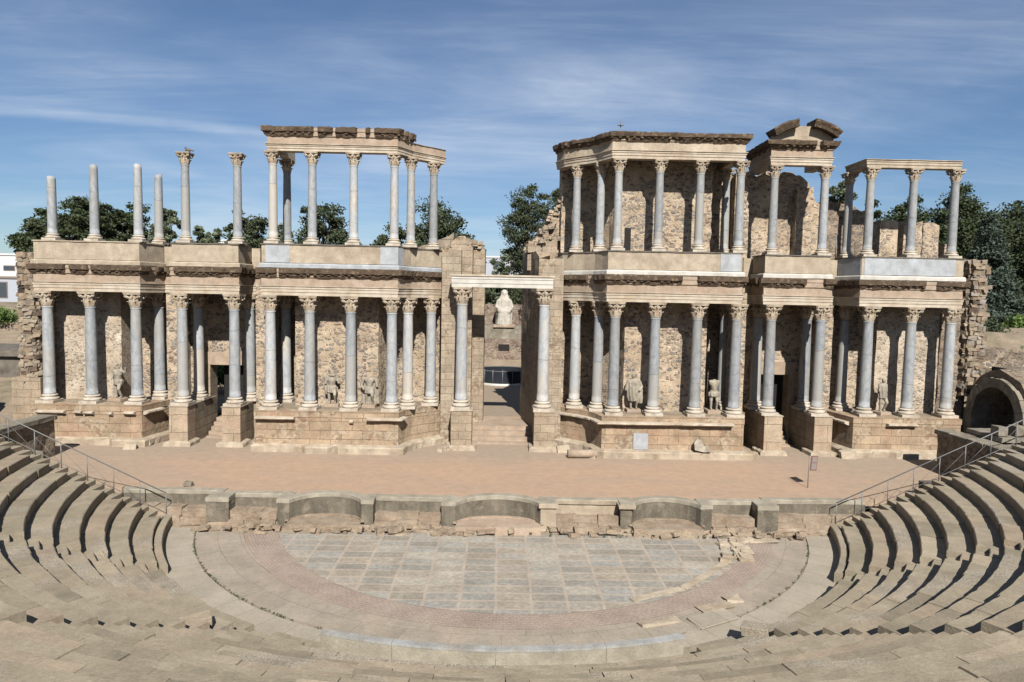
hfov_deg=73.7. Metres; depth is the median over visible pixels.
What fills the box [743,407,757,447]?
spur wall
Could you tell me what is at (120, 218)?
pine tree
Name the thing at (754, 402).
marble column
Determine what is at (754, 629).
stone block
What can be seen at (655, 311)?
marble column
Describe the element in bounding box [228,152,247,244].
marble column
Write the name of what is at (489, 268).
house
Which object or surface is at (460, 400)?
marble column
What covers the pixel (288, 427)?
stone podium
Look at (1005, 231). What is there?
pine tree
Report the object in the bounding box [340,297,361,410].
marble column
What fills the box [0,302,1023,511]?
ground
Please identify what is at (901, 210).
pine tree
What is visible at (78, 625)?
stairway
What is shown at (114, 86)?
sky
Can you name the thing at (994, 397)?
vaulted entrance
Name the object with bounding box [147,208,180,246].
oak tree
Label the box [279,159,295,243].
marble column
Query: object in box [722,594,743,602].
loose slab
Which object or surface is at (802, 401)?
marble column
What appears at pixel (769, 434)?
square pillar
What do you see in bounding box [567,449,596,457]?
column drum
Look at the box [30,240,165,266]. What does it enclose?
parapet
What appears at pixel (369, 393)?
statue
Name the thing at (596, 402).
marble column
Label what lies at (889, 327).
rubble wall
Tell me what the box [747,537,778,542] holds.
loose slab
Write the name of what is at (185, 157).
marble column
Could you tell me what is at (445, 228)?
oak tree
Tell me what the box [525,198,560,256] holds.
ruined wall
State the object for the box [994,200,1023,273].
pine tree
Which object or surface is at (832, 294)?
recess entablature
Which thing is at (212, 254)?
parapet
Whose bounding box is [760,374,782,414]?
door leaf
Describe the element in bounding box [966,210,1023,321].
cedar tree
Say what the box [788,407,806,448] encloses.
spur wall
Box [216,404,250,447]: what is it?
square pillar
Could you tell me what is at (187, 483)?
boulder
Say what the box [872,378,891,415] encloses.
statue
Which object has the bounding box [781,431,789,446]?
stone steps
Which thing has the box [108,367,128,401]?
statue
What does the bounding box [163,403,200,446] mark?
square pillar
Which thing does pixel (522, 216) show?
cypress tree
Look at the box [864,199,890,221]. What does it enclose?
oak tree
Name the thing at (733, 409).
marble column
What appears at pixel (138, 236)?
marble column
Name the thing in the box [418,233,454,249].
ruined wall
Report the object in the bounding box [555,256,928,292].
terrace
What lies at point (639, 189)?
rubble wall
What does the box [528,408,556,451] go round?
square pillar
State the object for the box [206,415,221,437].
stone steps
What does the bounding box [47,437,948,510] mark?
stage floor
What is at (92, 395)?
marble column
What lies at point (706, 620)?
loose slab
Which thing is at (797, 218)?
rubble wall
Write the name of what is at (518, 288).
oak tree
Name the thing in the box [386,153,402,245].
marble column
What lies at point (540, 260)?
gateway jamb
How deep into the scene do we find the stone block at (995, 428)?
31.24 m
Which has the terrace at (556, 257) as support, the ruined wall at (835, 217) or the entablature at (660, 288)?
the ruined wall at (835, 217)
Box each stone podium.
[29,396,169,446]
[251,401,443,454]
[555,403,752,460]
[827,408,961,459]
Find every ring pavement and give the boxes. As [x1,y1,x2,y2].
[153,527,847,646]
[188,529,807,645]
[247,531,771,629]
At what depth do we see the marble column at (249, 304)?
38.30 m
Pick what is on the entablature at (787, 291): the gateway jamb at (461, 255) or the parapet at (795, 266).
the parapet at (795, 266)
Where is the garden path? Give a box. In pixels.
[483,385,520,417]
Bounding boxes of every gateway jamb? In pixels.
[440,236,485,442]
[520,233,563,441]
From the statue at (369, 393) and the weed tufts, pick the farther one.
the statue at (369, 393)
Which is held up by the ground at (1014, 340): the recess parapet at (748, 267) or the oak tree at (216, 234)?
the oak tree at (216, 234)
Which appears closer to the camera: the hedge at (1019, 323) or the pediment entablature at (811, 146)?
the pediment entablature at (811, 146)
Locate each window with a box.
[0,282,7,297]
[3,265,14,270]
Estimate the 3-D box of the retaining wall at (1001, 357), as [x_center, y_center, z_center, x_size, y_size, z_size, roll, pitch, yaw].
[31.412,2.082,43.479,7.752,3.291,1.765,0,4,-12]
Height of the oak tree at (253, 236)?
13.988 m
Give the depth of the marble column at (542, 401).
36.69 m
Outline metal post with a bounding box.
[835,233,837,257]
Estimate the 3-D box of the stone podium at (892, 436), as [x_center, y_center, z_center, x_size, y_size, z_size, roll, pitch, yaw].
[21.017,5.213,38.231,7.182,2.307,3.620,1,4,-1]
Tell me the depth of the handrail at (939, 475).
28.16 m
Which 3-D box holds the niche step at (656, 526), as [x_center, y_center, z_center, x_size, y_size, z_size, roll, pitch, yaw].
[6.247,7.608,27.833,3.075,0.407,1.270,1,4,-1]
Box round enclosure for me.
[484,365,520,385]
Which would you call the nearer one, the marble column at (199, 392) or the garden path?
the marble column at (199, 392)
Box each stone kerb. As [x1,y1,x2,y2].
[154,514,172,574]
[830,523,847,582]
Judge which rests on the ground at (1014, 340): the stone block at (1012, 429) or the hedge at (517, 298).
the hedge at (517, 298)
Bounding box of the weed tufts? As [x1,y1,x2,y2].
[192,527,809,628]
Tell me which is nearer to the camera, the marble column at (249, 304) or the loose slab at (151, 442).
the loose slab at (151, 442)
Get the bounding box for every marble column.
[33,291,63,402]
[41,176,63,239]
[76,291,105,403]
[84,164,105,240]
[122,292,150,404]
[128,163,148,242]
[148,293,167,399]
[149,174,168,244]
[169,293,195,405]
[175,151,195,242]
[189,293,210,399]
[222,294,246,406]
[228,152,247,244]
[242,294,255,400]
[258,295,282,409]
[263,150,282,242]
[277,295,295,402]
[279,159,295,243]
[298,296,320,410]
[303,151,320,243]
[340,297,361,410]
[345,152,361,244]
[381,297,401,411]
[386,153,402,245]
[399,298,417,408]
[403,157,418,247]
[421,298,440,405]
[426,161,440,249]
[451,287,472,410]
[532,288,554,411]
[565,301,585,408]
[568,165,584,251]
[587,301,606,411]
[592,162,609,251]
[602,302,625,415]
[609,158,627,249]
[642,302,666,416]
[649,159,668,250]
[683,303,708,416]
[689,160,709,251]
[712,304,727,409]
[718,169,734,251]
[721,304,748,417]
[728,161,750,252]
[743,304,769,409]
[755,304,782,415]
[762,164,784,254]
[791,305,814,410]
[804,305,833,416]
[811,166,835,255]
[829,306,856,410]
[836,172,859,258]
[851,306,881,416]
[856,167,881,256]
[892,307,924,417]
[899,168,924,257]
[931,308,964,418]
[940,169,966,257]
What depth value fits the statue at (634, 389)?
36.95 m
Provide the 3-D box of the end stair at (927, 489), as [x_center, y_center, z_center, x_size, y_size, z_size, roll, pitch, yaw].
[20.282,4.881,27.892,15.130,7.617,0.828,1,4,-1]
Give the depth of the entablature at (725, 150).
35.16 m
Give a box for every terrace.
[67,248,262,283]
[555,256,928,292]
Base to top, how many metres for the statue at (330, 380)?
1.850 m
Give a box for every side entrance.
[0,414,57,458]
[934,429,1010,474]
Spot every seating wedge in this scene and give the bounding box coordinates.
[0,446,160,567]
[0,540,253,631]
[0,620,504,681]
[505,631,1023,681]
[769,548,1023,636]
[841,453,1023,576]
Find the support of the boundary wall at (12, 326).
on the ground at (1014, 340)
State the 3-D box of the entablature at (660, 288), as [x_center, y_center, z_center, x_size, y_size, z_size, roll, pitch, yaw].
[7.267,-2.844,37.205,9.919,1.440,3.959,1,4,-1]
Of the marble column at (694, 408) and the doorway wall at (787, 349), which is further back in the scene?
the doorway wall at (787, 349)
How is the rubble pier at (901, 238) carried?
on the terrace at (556, 257)
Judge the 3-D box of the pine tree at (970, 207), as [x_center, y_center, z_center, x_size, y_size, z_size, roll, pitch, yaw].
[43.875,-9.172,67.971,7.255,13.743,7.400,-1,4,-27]
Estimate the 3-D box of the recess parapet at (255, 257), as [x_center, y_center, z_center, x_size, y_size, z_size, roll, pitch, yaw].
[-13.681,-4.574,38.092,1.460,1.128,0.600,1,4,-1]
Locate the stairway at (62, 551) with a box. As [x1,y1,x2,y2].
[0,534,158,572]
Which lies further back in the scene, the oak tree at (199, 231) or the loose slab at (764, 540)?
the oak tree at (199, 231)
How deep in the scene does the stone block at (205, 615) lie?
17.48 m
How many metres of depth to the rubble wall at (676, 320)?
37.50 m
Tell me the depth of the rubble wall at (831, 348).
39.84 m
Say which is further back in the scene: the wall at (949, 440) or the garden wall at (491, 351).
the garden wall at (491, 351)
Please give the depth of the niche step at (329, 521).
27.32 m
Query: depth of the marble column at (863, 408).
37.03 m
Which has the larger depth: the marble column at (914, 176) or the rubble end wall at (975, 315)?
the rubble end wall at (975, 315)
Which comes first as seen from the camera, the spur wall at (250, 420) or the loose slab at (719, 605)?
the loose slab at (719, 605)
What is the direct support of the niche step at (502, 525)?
on the orchestra ground at (245, 534)
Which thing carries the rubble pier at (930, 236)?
on the terrace at (556, 257)
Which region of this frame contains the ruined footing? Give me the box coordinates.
[190,516,829,540]
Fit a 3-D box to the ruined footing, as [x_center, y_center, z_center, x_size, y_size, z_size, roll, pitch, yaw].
[-0.556,7.568,28.059,30.003,0.514,2.644,1,4,-1]
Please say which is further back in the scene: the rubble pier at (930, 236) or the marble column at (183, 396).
the rubble pier at (930, 236)
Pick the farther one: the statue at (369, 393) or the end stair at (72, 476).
the statue at (369, 393)
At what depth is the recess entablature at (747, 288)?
38.27 m
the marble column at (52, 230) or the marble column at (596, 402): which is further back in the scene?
the marble column at (596, 402)
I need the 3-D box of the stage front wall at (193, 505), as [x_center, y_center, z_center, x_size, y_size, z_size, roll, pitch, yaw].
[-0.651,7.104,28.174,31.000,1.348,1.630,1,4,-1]
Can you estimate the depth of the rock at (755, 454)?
35.82 m
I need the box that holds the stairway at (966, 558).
[843,542,1023,582]
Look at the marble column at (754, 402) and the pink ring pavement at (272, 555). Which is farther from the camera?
the marble column at (754, 402)
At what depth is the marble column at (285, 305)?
38.14 m
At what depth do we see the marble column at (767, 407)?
36.84 m
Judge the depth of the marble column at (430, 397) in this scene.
37.85 m
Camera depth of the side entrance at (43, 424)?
32.30 m
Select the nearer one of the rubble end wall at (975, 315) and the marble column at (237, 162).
the marble column at (237, 162)
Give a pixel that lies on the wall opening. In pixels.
(627, 239)
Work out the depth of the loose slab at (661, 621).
20.02 m
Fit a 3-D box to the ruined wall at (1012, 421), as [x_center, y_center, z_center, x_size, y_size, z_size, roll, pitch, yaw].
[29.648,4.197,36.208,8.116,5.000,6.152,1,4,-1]
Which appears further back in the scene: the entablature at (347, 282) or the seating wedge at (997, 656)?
the entablature at (347, 282)
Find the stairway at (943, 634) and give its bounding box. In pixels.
[757,630,1023,639]
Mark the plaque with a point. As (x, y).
(503, 347)
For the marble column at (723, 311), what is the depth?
38.50 m
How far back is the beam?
36.27 m
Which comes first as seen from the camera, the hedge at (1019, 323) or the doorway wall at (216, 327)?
the doorway wall at (216, 327)
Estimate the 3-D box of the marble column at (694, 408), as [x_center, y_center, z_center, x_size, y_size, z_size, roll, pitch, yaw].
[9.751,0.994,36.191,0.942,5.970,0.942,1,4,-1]
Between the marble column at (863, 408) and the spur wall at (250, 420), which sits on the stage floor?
the spur wall at (250, 420)
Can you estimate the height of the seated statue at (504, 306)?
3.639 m
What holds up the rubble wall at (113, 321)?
on the stage floor
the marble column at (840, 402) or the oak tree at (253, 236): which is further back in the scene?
the oak tree at (253, 236)
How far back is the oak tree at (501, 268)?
73.31 m
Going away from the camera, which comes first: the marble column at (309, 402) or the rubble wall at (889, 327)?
the marble column at (309, 402)
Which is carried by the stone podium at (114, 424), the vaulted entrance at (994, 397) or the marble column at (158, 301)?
the marble column at (158, 301)
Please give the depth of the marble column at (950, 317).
37.10 m
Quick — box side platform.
[966,428,1023,446]
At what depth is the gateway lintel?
36.28 m
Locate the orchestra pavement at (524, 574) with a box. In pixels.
[280,531,745,613]
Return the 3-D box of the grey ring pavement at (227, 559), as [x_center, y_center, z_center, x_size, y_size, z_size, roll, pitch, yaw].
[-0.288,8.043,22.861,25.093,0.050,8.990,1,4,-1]
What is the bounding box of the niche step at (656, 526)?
[629,518,704,537]
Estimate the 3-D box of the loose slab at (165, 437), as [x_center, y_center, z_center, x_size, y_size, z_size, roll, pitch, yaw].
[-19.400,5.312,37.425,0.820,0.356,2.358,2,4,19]
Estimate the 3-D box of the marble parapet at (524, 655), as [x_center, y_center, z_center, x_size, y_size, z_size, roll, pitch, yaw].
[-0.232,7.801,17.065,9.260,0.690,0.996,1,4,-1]
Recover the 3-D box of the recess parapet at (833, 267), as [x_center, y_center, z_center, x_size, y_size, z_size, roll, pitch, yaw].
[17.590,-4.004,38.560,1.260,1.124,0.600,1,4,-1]
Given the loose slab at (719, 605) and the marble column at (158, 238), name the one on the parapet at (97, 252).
the marble column at (158, 238)
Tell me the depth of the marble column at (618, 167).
35.40 m
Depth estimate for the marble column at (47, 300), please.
36.38 m
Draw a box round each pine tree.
[4,207,74,259]
[27,194,123,240]
[102,202,151,241]
[873,194,947,243]
[925,181,988,259]
[972,211,1018,269]
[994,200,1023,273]
[1004,223,1023,294]
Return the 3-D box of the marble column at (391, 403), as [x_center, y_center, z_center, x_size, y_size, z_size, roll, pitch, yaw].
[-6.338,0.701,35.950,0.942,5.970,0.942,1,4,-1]
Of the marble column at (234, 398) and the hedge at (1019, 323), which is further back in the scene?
the hedge at (1019, 323)
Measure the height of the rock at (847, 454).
0.524 m
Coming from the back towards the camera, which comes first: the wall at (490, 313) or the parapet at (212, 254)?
the wall at (490, 313)
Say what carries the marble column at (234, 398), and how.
on the square pillar at (234, 427)
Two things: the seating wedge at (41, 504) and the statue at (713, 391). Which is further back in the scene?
the statue at (713, 391)
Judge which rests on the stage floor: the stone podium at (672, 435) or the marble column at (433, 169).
the stone podium at (672, 435)
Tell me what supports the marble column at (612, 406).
on the stone podium at (672, 435)
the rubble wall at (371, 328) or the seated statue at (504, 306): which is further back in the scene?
the seated statue at (504, 306)
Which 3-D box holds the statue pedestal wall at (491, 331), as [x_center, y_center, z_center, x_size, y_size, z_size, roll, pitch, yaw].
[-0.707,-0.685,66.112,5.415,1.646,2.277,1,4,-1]
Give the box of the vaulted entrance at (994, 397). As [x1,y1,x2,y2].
[964,369,1023,433]
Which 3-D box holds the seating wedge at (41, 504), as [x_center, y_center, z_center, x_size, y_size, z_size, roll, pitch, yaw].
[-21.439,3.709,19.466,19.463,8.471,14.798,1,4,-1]
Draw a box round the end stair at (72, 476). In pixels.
[0,437,182,526]
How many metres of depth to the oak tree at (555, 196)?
59.50 m
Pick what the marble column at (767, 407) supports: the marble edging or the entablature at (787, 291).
the entablature at (787, 291)
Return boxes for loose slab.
[149,440,154,445]
[161,434,168,441]
[637,616,680,627]
[687,609,738,629]
[695,600,736,612]
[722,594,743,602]
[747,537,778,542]
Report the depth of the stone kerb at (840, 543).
25.27 m
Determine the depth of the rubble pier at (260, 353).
36.94 m
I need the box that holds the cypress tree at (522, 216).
[496,183,550,274]
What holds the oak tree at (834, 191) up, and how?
on the ground at (1014, 340)
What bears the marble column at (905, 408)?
on the stone podium at (892, 436)
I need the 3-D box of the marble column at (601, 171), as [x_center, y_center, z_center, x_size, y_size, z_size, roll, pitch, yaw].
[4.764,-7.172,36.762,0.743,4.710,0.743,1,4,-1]
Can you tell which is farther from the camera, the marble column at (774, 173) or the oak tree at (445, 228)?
the oak tree at (445, 228)
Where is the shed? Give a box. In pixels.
[0,343,20,377]
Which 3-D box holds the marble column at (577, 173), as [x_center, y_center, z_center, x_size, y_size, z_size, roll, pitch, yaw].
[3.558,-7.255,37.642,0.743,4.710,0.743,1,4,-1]
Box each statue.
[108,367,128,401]
[324,373,339,407]
[360,377,379,407]
[493,290,514,327]
[625,373,643,412]
[704,379,721,413]
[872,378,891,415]
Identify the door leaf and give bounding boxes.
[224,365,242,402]
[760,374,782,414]
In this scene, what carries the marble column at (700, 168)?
on the parapet at (674, 263)
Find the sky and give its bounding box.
[0,0,1023,270]
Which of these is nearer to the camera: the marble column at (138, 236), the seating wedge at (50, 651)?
the seating wedge at (50, 651)
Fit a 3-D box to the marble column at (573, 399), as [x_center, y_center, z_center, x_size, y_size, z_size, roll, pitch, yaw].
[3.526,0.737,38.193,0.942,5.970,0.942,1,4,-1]
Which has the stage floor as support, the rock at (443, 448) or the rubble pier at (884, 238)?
the rock at (443, 448)
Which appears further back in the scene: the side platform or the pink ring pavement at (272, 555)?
the side platform
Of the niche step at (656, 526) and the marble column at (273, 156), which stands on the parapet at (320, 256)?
the marble column at (273, 156)
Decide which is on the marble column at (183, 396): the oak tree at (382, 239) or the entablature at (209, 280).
the entablature at (209, 280)
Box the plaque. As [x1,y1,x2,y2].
[498,344,508,350]
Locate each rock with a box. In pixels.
[122,443,136,449]
[437,446,450,451]
[554,445,569,452]
[590,448,603,458]
[748,451,758,458]
[838,449,856,458]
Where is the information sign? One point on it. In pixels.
(813, 463)
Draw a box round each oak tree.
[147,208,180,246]
[192,225,214,242]
[206,228,224,242]
[223,210,268,248]
[278,222,293,241]
[291,201,348,244]
[369,222,405,245]
[404,196,486,262]
[485,287,497,303]
[487,253,514,303]
[511,272,521,304]
[534,188,558,221]
[828,181,858,203]
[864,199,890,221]
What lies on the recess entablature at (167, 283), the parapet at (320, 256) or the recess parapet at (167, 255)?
the recess parapet at (167, 255)
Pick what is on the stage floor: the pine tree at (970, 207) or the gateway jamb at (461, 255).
the gateway jamb at (461, 255)
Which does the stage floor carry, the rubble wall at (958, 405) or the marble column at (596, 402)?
the rubble wall at (958, 405)
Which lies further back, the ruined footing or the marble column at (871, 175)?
the marble column at (871, 175)
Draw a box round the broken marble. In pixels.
[715,536,754,562]
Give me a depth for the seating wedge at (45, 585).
17.54 m
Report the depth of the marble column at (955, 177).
36.59 m
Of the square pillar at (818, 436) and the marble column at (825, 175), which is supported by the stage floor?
the square pillar at (818, 436)
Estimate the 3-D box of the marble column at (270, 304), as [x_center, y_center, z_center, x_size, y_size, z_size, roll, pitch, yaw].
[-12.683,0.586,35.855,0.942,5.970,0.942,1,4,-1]
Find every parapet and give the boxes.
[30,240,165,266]
[164,247,175,265]
[169,242,253,267]
[252,248,259,267]
[258,243,441,271]
[320,629,684,667]
[557,250,744,276]
[744,258,751,277]
[750,254,832,278]
[830,260,837,278]
[835,256,965,281]
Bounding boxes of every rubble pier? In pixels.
[256,284,280,408]
[716,293,746,411]
[872,220,897,256]
[897,221,922,256]
[921,223,938,257]
[938,244,946,257]
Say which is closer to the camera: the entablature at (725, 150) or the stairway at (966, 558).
the stairway at (966, 558)
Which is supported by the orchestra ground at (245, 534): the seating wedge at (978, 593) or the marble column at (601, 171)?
the seating wedge at (978, 593)
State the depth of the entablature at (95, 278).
35.96 m
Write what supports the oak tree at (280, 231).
on the ground at (1014, 340)
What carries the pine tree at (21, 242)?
on the ground at (1014, 340)
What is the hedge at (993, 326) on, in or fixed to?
on the ground at (1014, 340)
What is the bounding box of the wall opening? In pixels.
[624,228,630,250]
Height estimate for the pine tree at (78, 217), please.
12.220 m
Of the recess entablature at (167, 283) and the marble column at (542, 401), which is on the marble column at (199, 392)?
the recess entablature at (167, 283)
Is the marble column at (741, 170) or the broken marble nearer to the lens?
the broken marble
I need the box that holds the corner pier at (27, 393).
[12,376,42,419]
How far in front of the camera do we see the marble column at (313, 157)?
35.16 m
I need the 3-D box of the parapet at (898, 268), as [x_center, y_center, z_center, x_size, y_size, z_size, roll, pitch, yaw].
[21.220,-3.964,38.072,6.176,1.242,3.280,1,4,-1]
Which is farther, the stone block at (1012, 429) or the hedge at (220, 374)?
the hedge at (220, 374)
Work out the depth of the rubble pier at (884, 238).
39.90 m
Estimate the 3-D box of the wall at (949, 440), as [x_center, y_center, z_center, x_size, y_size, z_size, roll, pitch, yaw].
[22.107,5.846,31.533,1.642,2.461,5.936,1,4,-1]
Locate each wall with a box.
[0,321,18,330]
[15,251,42,383]
[41,293,57,392]
[55,291,130,398]
[124,486,864,532]
[139,292,191,401]
[169,402,255,439]
[190,294,255,416]
[195,396,217,438]
[247,401,255,439]
[290,296,441,406]
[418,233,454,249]
[484,338,520,359]
[485,304,521,324]
[485,325,520,338]
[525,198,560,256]
[558,160,730,252]
[561,300,718,411]
[728,171,819,258]
[742,305,801,439]
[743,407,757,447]
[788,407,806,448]
[809,305,862,412]
[818,201,864,259]
[870,306,940,412]
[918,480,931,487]
[934,272,964,431]
[956,259,991,396]
[964,347,1023,401]
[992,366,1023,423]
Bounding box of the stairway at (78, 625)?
[0,620,253,633]
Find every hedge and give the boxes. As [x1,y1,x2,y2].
[0,305,18,326]
[217,365,223,389]
[485,288,521,304]
[983,316,1010,332]
[990,313,1023,327]
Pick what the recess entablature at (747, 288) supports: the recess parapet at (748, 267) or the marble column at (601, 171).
the recess parapet at (748, 267)
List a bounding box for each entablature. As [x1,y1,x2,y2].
[25,263,165,292]
[164,266,254,293]
[165,272,171,292]
[252,271,260,293]
[255,267,441,297]
[260,125,446,164]
[553,131,753,170]
[563,274,748,303]
[743,282,750,303]
[745,118,842,174]
[748,278,837,305]
[829,285,835,304]
[835,280,971,307]
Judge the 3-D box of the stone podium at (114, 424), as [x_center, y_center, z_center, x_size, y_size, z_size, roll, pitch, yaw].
[-22.192,4.430,37.584,6.909,2.310,3.620,1,4,-1]
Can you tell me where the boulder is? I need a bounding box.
[183,480,193,486]
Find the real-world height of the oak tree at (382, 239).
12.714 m
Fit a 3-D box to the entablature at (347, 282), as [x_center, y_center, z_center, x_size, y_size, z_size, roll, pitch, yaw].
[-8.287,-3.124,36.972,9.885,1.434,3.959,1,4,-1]
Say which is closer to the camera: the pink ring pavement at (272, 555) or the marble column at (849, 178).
the pink ring pavement at (272, 555)
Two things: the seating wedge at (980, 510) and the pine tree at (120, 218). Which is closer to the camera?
the seating wedge at (980, 510)
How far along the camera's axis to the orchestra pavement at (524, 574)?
23.93 m
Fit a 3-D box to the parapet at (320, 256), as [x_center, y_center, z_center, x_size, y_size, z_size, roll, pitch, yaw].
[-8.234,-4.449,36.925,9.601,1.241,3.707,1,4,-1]
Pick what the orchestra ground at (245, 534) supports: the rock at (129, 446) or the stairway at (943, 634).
the stairway at (943, 634)
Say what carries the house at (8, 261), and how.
on the ground at (1014, 340)
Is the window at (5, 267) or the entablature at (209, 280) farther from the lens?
the window at (5, 267)
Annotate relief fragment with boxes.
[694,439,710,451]
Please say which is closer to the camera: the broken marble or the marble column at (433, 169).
the broken marble
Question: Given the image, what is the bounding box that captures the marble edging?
[630,562,728,601]
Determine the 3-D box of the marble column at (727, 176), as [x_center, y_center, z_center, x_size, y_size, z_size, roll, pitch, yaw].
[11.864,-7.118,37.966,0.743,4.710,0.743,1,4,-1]
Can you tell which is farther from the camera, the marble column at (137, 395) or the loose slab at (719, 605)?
the marble column at (137, 395)
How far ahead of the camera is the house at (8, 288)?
93.75 m
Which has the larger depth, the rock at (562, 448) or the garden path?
the garden path
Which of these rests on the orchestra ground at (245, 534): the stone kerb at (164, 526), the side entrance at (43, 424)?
the stone kerb at (164, 526)
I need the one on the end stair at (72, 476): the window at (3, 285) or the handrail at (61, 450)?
the handrail at (61, 450)
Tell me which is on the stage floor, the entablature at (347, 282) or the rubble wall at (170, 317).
the rubble wall at (170, 317)
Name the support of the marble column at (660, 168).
on the parapet at (674, 263)
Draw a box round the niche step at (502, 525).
[453,515,543,535]
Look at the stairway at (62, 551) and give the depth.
20.95 m
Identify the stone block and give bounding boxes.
[179,610,211,625]
[740,620,768,637]
[990,425,1007,436]
[1008,424,1023,436]
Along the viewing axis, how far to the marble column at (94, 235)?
35.92 m
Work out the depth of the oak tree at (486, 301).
82.51 m
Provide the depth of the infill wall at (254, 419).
38.09 m
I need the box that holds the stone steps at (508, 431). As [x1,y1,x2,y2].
[472,418,532,444]
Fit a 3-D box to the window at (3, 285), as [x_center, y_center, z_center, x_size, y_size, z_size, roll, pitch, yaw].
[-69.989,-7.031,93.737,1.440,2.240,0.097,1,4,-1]
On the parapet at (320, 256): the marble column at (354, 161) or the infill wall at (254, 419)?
the marble column at (354, 161)
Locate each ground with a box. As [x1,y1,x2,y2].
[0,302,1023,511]
[181,525,820,628]
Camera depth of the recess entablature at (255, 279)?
37.86 m
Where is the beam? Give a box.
[845,159,962,172]
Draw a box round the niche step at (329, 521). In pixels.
[285,513,363,532]
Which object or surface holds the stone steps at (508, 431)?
on the stage floor
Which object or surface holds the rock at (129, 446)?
on the stage floor
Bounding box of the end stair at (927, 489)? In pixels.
[821,441,1023,535]
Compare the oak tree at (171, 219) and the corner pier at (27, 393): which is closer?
the corner pier at (27, 393)
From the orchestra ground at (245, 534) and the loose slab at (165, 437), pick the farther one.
the loose slab at (165, 437)
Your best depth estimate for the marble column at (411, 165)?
36.13 m
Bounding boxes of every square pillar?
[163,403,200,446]
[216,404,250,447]
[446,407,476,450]
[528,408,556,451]
[752,414,786,455]
[801,415,837,456]
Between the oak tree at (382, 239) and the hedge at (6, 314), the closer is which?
the hedge at (6, 314)
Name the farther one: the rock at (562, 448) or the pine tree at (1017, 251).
the pine tree at (1017, 251)
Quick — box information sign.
[807,456,817,487]
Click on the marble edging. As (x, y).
(703, 576)
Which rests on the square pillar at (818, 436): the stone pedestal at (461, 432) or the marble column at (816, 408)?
the marble column at (816, 408)
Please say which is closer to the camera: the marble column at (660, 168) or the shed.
the marble column at (660, 168)
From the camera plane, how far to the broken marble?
25.75 m
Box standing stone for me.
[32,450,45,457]
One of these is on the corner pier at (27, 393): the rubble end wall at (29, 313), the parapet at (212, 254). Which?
the rubble end wall at (29, 313)
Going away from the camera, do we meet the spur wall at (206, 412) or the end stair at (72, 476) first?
the end stair at (72, 476)
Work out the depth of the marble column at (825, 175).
36.37 m
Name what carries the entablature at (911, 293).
on the marble column at (863, 408)
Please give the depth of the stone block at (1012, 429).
31.29 m
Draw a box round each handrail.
[0,414,166,513]
[835,419,1023,523]
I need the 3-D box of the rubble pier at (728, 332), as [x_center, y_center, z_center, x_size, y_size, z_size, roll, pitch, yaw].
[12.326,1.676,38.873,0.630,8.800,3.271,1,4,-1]
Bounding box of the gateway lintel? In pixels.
[450,274,554,288]
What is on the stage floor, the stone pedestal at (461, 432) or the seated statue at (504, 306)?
the stone pedestal at (461, 432)
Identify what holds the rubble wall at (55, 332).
on the stage floor
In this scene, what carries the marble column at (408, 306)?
on the stone podium at (288, 427)
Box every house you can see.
[0,253,16,275]
[0,276,18,301]
[486,256,518,274]
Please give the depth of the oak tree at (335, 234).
62.48 m
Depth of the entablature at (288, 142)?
34.88 m
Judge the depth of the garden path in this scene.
47.39 m

